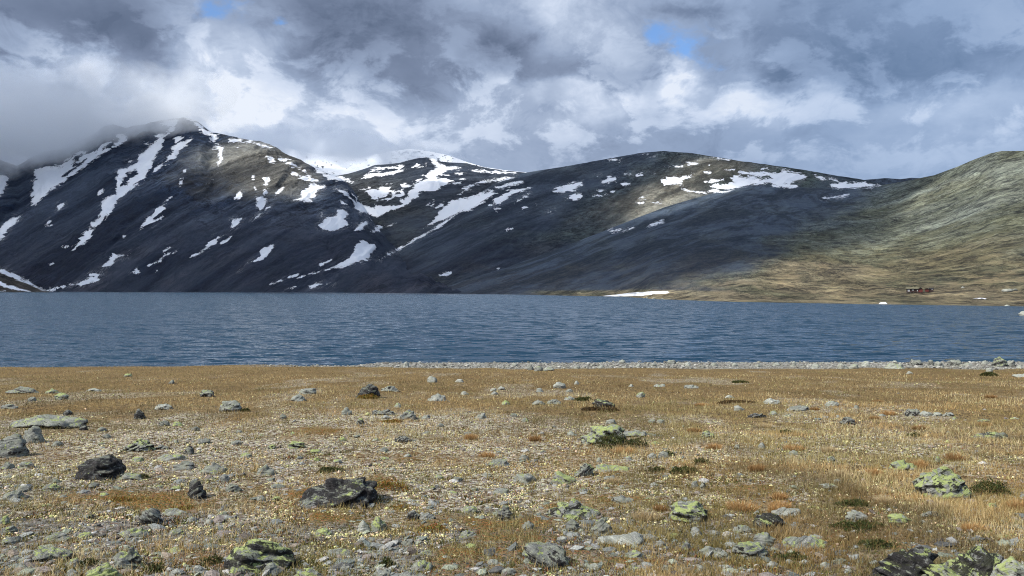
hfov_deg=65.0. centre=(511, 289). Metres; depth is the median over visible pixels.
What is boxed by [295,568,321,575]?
stone
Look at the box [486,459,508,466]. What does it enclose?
rock
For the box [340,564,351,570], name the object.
stone
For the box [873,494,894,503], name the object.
grass tuft
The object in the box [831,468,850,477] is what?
grass tuft
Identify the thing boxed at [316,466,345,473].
dwarf shrub
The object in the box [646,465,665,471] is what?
dwarf shrub
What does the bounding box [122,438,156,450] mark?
boulder
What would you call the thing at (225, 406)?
boulder
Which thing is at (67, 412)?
rock
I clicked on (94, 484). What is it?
stone
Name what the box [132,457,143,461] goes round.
stone
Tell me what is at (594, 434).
boulder
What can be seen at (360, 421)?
stone
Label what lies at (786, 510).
rock
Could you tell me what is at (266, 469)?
rock
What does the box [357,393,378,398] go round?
moss cushion
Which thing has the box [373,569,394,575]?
stone
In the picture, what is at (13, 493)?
rock
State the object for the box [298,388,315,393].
boulder
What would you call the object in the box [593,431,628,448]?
dwarf shrub
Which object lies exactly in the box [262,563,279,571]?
stone
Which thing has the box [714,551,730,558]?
stone
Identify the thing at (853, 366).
boulder
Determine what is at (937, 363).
boulder
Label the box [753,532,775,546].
stone
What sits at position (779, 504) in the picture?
grass tuft
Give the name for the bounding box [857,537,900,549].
dwarf shrub
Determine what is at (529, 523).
stone
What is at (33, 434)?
rock
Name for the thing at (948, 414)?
rock
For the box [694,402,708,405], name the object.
grass tuft
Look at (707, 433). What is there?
rock
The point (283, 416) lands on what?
stone
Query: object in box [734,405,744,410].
rock
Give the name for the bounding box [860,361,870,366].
boulder
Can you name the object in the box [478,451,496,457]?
grass tuft
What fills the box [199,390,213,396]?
rock
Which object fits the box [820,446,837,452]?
grass tuft
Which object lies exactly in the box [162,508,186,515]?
rock
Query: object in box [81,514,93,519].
stone
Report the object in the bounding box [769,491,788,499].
grass tuft
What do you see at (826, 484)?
stone
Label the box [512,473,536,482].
rock
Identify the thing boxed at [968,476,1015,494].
dwarf shrub
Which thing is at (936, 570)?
rock
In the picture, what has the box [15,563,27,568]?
stone
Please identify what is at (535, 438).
grass tuft
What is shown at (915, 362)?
boulder
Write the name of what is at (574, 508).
boulder
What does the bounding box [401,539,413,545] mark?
stone
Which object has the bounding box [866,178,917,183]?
distant hill
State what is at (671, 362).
boulder
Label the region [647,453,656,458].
stone
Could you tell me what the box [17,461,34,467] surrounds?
rock
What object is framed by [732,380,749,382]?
dwarf shrub
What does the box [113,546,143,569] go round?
rock
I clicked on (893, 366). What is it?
boulder
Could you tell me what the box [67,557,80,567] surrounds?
stone
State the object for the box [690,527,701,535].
stone
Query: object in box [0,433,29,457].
rock
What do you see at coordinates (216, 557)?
dwarf shrub
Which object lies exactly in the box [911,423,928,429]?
grass tuft
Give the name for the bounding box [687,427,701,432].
grass tuft
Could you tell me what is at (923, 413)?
rock
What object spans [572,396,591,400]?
dwarf shrub
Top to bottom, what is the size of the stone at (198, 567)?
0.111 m
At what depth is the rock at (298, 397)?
22.99 m
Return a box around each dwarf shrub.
[78,557,101,566]
[138,561,165,573]
[141,474,150,478]
[198,553,224,564]
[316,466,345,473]
[379,556,395,566]
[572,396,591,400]
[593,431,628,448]
[626,438,647,447]
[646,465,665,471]
[669,464,700,475]
[693,457,708,464]
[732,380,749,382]
[770,550,806,561]
[780,429,794,433]
[829,519,885,533]
[835,498,872,507]
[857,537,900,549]
[906,432,923,436]
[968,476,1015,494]
[979,371,998,375]
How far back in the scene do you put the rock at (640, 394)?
25.58 m
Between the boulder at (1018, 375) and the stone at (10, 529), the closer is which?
the stone at (10, 529)
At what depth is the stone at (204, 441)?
13.65 m
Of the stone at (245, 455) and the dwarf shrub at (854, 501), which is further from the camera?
the stone at (245, 455)
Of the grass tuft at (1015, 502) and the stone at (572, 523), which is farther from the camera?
the grass tuft at (1015, 502)
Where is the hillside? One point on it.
(947, 235)
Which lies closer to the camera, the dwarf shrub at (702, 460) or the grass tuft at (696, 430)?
the dwarf shrub at (702, 460)
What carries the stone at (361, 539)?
on the ground at (363, 454)
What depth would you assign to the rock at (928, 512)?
7.74 m
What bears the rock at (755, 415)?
on the ground at (363, 454)
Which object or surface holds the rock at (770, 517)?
on the ground at (363, 454)
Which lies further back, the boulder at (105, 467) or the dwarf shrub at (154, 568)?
the boulder at (105, 467)
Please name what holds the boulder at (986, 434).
on the ground at (363, 454)
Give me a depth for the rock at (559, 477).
9.93 m
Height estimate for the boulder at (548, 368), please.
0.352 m
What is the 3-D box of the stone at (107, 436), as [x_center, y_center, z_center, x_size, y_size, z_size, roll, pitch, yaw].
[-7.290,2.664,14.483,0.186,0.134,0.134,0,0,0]
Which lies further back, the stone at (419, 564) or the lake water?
the lake water
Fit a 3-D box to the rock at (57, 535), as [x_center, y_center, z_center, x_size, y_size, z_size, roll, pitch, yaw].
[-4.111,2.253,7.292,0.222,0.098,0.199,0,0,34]
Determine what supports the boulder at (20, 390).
on the ground at (363, 454)
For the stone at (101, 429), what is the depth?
15.87 m
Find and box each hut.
[906,287,922,292]
[925,288,933,292]
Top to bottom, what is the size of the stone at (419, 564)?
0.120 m
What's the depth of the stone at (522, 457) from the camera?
11.87 m
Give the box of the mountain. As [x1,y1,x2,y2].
[0,117,460,293]
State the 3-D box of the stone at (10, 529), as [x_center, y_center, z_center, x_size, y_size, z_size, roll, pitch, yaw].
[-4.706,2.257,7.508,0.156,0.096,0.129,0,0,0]
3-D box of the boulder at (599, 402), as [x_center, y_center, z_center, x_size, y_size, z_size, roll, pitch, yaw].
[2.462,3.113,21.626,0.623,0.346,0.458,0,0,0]
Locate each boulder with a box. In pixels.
[5,386,38,393]
[10,414,87,428]
[75,454,125,480]
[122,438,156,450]
[219,400,241,411]
[295,477,377,508]
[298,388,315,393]
[355,384,379,397]
[372,409,394,414]
[381,386,399,391]
[427,393,445,400]
[534,366,542,370]
[543,367,553,370]
[545,498,599,520]
[580,424,626,444]
[592,399,614,407]
[624,429,661,436]
[666,360,675,363]
[684,385,697,388]
[787,405,808,410]
[810,363,819,367]
[837,363,848,368]
[849,364,858,368]
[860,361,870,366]
[883,363,904,368]
[908,359,922,364]
[912,466,972,499]
[934,361,943,366]
[947,359,961,364]
[971,432,1007,438]
[991,356,1007,366]
[1001,289,1012,291]
[1012,374,1023,376]
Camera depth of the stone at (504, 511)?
7.92 m
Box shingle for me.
[249,360,1023,369]
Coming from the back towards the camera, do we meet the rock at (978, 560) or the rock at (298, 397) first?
the rock at (298, 397)
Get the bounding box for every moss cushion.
[104,495,140,502]
[171,504,194,509]
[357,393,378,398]
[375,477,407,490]
[378,419,401,422]
[388,503,407,510]
[417,523,448,532]
[581,406,600,410]
[597,407,619,411]
[717,399,754,403]
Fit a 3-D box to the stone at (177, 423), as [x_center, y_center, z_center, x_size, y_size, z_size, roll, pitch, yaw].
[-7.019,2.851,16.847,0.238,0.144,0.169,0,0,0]
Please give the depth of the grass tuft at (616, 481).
9.78 m
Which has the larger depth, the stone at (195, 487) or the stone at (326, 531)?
the stone at (195, 487)
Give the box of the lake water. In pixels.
[0,292,1023,366]
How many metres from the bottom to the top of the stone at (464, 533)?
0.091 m
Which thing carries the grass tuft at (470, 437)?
on the ground at (363, 454)
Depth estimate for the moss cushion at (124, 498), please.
8.82 m
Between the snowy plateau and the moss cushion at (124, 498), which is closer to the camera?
the moss cushion at (124, 498)
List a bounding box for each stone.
[0,462,14,468]
[0,515,10,524]
[1,526,17,532]
[1,536,20,544]
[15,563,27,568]
[17,485,31,491]
[42,483,60,490]
[51,441,62,445]
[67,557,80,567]
[67,568,77,575]
[79,425,87,430]
[79,532,92,537]
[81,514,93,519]
[88,482,98,487]
[97,427,106,431]
[103,433,111,438]
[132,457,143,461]
[159,420,169,425]
[168,546,183,552]
[169,529,184,534]
[169,568,185,575]
[173,422,182,425]
[183,446,193,454]
[187,479,206,499]
[187,516,196,522]
[193,565,203,573]
[198,438,210,443]
[204,518,213,524]
[219,474,230,481]
[225,484,241,491]
[240,453,251,457]
[256,495,265,500]
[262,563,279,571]
[268,444,276,448]
[270,484,284,487]
[279,414,286,418]
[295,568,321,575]
[300,499,311,506]
[310,449,320,452]
[314,528,332,535]
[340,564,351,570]
[356,418,364,424]
[357,520,370,531]
[357,537,367,541]
[371,516,386,531]
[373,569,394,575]
[399,571,414,575]
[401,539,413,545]
[406,510,419,519]
[411,560,432,570]
[418,550,431,555]
[419,512,434,520]
[461,530,475,537]
[462,505,477,512]
[465,543,475,547]
[488,559,498,564]
[497,505,513,519]
[501,567,515,575]
[519,455,528,460]
[522,521,534,528]
[557,536,566,540]
[563,531,578,535]
[565,519,580,531]
[587,563,601,570]
[605,419,615,423]
[625,550,643,558]
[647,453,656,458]
[655,540,666,546]
[658,451,668,457]
[681,541,692,550]
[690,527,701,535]
[691,481,698,487]
[699,546,718,555]
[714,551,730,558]
[724,542,736,546]
[733,525,751,533]
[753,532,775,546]
[765,561,777,567]
[809,534,821,538]
[818,483,837,489]
[820,562,829,567]
[845,510,867,520]
[932,412,941,415]
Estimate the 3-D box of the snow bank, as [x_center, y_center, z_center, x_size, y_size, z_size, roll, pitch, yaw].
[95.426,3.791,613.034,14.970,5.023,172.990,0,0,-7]
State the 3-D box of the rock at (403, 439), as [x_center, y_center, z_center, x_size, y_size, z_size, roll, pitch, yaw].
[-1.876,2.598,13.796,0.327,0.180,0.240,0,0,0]
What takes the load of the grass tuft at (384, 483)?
on the ground at (363, 454)
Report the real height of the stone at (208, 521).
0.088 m
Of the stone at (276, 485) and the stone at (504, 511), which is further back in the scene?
the stone at (276, 485)
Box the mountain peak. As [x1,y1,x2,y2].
[335,157,523,249]
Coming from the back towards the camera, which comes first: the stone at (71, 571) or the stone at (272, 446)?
the stone at (272, 446)
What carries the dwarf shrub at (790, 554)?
on the ground at (363, 454)
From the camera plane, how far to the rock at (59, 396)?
24.13 m
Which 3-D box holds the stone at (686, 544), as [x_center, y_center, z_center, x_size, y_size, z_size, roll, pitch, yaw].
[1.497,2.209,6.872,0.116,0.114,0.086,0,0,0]
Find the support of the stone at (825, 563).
on the ground at (363, 454)
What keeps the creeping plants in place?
on the ground at (363, 454)
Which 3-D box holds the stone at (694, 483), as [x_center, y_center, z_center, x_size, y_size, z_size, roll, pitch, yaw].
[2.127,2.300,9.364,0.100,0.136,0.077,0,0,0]
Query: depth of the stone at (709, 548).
6.69 m
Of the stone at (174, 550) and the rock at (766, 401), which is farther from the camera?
the rock at (766, 401)
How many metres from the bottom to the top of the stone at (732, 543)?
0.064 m
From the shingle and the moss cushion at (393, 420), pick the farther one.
the shingle
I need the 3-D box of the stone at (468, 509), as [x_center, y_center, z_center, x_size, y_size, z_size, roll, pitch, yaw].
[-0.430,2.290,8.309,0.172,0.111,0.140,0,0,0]
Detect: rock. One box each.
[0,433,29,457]
[1,404,17,408]
[2,490,25,500]
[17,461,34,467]
[23,426,45,442]
[27,397,36,400]
[32,546,72,561]
[44,388,59,393]
[44,532,72,540]
[54,392,68,399]
[63,409,73,415]
[86,562,122,575]
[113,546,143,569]
[116,473,141,479]
[119,527,150,537]
[133,409,145,418]
[139,508,162,524]
[155,404,172,409]
[156,444,169,449]
[157,454,184,460]
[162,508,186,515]
[173,461,194,470]
[198,462,227,474]
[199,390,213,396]
[223,539,295,573]
[231,440,242,444]
[257,464,276,474]
[287,441,305,448]
[290,394,305,400]
[327,548,354,556]
[341,407,351,414]
[395,436,411,442]
[397,409,416,419]
[427,376,436,381]
[474,413,485,418]
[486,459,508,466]
[493,488,509,492]
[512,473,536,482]
[522,541,568,567]
[532,400,543,404]
[547,399,560,403]
[551,471,575,483]
[553,382,565,387]
[574,463,593,476]
[590,519,613,535]
[593,464,628,471]
[597,531,643,545]
[611,495,633,503]
[636,392,644,397]
[668,501,707,523]
[701,431,714,437]
[731,541,767,558]
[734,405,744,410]
[748,413,766,417]
[752,513,783,529]
[763,398,779,403]
[771,507,800,515]
[782,535,827,548]
[824,401,838,405]
[839,417,855,424]
[868,546,937,575]
[887,514,910,523]
[889,459,916,470]
[904,409,919,415]
[918,411,932,415]
[920,511,937,516]
[921,564,960,575]
[940,545,1003,575]
[942,412,953,416]
[990,556,1023,575]
[1007,360,1014,365]
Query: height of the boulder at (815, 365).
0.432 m
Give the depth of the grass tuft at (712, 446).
12.61 m
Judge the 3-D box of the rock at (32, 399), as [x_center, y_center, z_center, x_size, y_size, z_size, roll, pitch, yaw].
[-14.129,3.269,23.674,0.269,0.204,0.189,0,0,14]
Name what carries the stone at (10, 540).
on the ground at (363, 454)
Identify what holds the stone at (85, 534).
on the ground at (363, 454)
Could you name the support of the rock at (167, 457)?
on the ground at (363, 454)
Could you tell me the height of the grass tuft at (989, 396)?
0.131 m
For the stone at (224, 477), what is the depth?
9.97 m
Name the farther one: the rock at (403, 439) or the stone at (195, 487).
the rock at (403, 439)
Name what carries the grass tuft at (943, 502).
on the ground at (363, 454)
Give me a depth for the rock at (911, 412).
18.07 m
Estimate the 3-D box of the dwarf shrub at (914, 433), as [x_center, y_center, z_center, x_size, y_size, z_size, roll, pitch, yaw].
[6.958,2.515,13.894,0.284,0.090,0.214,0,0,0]
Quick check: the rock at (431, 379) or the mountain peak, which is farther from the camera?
the mountain peak
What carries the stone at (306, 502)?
on the ground at (363, 454)
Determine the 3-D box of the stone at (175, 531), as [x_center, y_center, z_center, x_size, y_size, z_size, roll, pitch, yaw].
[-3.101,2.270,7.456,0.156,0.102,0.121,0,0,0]
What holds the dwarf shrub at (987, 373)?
on the ground at (363, 454)
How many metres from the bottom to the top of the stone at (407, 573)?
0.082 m
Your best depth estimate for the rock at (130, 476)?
10.18 m
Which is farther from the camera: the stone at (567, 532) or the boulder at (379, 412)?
the boulder at (379, 412)
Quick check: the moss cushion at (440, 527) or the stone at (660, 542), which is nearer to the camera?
the stone at (660, 542)
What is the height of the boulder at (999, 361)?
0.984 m
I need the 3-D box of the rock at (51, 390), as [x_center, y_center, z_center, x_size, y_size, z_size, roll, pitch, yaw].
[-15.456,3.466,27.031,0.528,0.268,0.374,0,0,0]
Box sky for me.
[0,0,1023,179]
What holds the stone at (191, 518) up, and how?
on the ground at (363, 454)
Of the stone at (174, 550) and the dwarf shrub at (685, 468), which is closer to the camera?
the stone at (174, 550)
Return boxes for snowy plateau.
[264,142,526,175]
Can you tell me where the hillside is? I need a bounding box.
[426,151,1023,305]
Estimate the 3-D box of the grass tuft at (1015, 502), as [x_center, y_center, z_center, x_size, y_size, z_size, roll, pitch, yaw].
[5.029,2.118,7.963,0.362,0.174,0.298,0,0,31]
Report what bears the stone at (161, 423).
on the ground at (363, 454)
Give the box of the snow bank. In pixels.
[607,291,668,295]
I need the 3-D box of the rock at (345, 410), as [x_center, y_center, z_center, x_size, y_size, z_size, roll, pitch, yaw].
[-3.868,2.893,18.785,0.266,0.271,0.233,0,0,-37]
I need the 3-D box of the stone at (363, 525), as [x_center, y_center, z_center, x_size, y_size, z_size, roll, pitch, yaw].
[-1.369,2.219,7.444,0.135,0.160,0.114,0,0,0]
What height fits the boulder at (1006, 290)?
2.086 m
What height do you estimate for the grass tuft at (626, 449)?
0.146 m
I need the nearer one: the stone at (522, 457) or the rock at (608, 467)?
the rock at (608, 467)
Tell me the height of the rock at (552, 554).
0.251 m
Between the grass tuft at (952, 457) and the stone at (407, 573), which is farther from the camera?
the grass tuft at (952, 457)
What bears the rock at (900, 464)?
on the ground at (363, 454)
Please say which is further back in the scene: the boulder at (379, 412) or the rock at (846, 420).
the boulder at (379, 412)
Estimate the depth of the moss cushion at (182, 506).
8.54 m
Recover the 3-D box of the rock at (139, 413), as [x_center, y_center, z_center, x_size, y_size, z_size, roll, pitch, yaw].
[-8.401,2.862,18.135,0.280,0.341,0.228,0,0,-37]
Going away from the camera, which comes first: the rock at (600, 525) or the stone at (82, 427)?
the rock at (600, 525)
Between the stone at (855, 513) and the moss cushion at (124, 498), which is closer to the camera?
the stone at (855, 513)
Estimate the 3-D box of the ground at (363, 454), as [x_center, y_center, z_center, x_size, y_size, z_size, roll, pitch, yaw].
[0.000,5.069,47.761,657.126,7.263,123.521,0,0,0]
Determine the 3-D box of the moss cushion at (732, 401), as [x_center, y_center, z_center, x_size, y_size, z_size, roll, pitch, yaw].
[6.416,3.193,22.907,1.328,0.089,0.688,0,0,0]
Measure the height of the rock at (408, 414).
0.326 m
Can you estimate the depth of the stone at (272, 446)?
13.03 m
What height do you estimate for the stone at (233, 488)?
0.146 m
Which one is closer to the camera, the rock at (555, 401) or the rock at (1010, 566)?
the rock at (1010, 566)
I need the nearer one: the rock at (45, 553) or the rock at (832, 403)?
the rock at (45, 553)
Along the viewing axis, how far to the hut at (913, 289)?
400.01 m
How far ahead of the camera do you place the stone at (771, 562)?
6.28 m
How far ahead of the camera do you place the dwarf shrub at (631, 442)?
13.12 m
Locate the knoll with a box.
[0,269,49,291]
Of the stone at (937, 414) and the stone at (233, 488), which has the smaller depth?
the stone at (233, 488)
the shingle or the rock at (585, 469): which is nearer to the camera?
the rock at (585, 469)
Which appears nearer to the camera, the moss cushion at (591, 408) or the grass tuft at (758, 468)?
the grass tuft at (758, 468)
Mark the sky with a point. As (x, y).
(859, 89)
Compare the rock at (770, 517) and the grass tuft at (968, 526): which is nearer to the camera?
the grass tuft at (968, 526)
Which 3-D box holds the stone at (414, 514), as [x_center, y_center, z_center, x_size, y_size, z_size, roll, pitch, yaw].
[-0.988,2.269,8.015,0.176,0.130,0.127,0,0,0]
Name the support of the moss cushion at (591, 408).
on the ground at (363, 454)
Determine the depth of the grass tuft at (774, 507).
8.06 m
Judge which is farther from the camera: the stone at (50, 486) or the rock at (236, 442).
the rock at (236, 442)
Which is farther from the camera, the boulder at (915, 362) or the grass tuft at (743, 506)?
the boulder at (915, 362)
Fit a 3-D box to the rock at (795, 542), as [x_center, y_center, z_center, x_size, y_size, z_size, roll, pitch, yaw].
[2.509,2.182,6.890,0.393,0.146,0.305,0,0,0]
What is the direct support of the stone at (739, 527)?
on the ground at (363, 454)
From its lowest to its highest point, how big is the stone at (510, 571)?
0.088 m
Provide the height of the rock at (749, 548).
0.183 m
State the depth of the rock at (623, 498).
8.60 m
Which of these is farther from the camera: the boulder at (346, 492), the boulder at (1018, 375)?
the boulder at (1018, 375)
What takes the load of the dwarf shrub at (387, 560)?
on the ground at (363, 454)
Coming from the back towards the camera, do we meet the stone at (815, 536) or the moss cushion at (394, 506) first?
the moss cushion at (394, 506)
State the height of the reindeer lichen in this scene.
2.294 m
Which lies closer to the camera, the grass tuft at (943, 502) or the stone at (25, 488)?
the grass tuft at (943, 502)
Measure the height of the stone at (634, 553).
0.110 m
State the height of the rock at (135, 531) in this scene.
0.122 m
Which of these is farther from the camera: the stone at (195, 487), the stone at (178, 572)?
the stone at (195, 487)
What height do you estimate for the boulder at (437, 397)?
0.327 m
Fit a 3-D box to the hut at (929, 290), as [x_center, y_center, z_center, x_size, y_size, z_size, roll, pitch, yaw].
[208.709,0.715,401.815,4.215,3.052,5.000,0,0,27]
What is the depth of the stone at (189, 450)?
12.48 m
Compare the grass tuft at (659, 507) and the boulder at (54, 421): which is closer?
the grass tuft at (659, 507)
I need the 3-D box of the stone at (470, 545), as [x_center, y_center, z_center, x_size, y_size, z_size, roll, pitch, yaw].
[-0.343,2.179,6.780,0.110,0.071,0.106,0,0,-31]
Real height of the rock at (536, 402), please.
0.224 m
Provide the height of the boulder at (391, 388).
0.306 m
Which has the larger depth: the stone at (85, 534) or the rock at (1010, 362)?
the rock at (1010, 362)
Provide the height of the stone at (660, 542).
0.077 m
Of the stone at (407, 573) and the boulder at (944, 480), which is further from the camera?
the boulder at (944, 480)
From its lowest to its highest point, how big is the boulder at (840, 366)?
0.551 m
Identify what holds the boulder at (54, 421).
on the ground at (363, 454)
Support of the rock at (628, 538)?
on the ground at (363, 454)
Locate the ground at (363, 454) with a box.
[0,362,1023,575]
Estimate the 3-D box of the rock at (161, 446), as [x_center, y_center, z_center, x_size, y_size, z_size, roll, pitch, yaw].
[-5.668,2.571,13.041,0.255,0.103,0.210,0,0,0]
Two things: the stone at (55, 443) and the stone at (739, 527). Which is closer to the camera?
the stone at (739, 527)
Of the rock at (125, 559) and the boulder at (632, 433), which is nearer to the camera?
the rock at (125, 559)
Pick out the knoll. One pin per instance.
(11, 281)
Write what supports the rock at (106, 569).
on the ground at (363, 454)
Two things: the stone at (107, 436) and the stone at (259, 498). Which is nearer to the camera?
the stone at (259, 498)
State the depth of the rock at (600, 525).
7.29 m
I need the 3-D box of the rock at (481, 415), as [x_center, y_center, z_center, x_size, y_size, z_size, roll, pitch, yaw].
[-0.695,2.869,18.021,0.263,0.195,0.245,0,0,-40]
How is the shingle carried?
on the ground at (363, 454)
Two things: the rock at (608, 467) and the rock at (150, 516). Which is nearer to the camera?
the rock at (150, 516)
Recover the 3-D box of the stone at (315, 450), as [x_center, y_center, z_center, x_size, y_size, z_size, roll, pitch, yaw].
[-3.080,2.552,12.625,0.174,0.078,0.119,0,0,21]
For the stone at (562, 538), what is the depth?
7.00 m
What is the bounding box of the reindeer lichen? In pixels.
[0,376,1023,575]
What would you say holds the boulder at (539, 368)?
on the ground at (363, 454)
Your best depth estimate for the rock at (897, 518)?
7.55 m
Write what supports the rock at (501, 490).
on the ground at (363, 454)
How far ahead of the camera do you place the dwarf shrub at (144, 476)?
10.24 m
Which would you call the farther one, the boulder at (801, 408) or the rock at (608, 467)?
the boulder at (801, 408)
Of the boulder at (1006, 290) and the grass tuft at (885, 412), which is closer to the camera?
the grass tuft at (885, 412)
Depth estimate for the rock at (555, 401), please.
23.00 m
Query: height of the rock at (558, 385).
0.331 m
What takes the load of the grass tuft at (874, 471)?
on the ground at (363, 454)
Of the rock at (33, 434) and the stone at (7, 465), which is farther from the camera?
the rock at (33, 434)
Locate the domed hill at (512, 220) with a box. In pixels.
[396,151,884,284]
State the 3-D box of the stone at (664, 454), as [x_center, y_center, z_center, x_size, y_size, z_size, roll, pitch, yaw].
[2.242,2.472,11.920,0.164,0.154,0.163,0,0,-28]
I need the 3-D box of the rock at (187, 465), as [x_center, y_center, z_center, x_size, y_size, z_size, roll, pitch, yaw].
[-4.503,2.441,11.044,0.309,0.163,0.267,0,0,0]
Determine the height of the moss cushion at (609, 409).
0.127 m
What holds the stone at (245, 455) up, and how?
on the ground at (363, 454)
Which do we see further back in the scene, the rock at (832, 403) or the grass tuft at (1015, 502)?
the rock at (832, 403)
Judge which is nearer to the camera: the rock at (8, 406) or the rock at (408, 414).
the rock at (408, 414)
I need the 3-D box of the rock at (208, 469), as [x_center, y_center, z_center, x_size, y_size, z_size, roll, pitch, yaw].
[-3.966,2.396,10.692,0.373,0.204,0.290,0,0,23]
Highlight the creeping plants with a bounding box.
[0,373,1023,575]
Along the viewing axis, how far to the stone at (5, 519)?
7.74 m
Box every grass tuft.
[462,431,479,439]
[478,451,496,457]
[526,434,541,441]
[604,477,623,483]
[611,444,636,453]
[631,508,662,520]
[652,503,667,512]
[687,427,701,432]
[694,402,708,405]
[703,442,721,449]
[724,497,762,512]
[748,463,766,471]
[754,421,773,427]
[765,504,782,511]
[766,498,794,507]
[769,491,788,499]
[782,443,805,450]
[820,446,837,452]
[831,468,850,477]
[861,467,883,476]
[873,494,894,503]
[879,409,897,414]
[908,457,929,468]
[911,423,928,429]
[932,498,954,507]
[939,451,967,461]
[960,521,989,532]
[977,422,992,426]
[983,394,997,397]
[1001,494,1023,510]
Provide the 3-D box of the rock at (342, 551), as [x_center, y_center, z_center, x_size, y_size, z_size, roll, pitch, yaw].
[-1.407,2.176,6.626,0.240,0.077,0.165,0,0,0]
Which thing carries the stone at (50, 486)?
on the ground at (363, 454)
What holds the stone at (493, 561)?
on the ground at (363, 454)
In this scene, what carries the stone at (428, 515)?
on the ground at (363, 454)
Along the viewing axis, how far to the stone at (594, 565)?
6.20 m
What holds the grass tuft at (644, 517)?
on the ground at (363, 454)
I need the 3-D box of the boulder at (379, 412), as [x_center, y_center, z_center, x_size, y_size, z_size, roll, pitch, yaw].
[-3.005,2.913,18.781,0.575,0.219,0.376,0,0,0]
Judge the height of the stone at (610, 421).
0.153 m
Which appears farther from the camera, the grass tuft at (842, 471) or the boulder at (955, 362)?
the boulder at (955, 362)
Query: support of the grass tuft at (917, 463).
on the ground at (363, 454)
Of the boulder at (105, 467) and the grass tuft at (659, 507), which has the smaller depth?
the grass tuft at (659, 507)
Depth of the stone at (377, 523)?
7.42 m
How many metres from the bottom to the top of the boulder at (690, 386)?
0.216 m
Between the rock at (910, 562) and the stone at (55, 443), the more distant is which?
the stone at (55, 443)
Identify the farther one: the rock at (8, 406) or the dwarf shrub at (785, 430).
the rock at (8, 406)
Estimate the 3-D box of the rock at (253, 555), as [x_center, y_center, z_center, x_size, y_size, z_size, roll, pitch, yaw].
[-1.967,2.117,6.280,0.523,0.345,0.459,0,0,-28]
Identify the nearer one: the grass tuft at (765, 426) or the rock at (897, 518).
the rock at (897, 518)
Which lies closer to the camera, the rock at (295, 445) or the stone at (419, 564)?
the stone at (419, 564)
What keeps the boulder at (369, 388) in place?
on the ground at (363, 454)
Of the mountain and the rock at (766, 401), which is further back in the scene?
the mountain
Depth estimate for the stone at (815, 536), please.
7.07 m
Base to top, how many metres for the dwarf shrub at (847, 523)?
0.108 m
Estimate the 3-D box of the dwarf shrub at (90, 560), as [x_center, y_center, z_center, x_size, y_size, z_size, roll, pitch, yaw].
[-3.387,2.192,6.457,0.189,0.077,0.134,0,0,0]
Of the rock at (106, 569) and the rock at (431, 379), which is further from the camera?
the rock at (431, 379)
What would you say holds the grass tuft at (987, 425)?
on the ground at (363, 454)
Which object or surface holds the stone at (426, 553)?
on the ground at (363, 454)
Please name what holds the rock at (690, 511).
on the ground at (363, 454)
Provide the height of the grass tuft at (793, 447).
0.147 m
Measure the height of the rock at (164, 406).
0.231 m

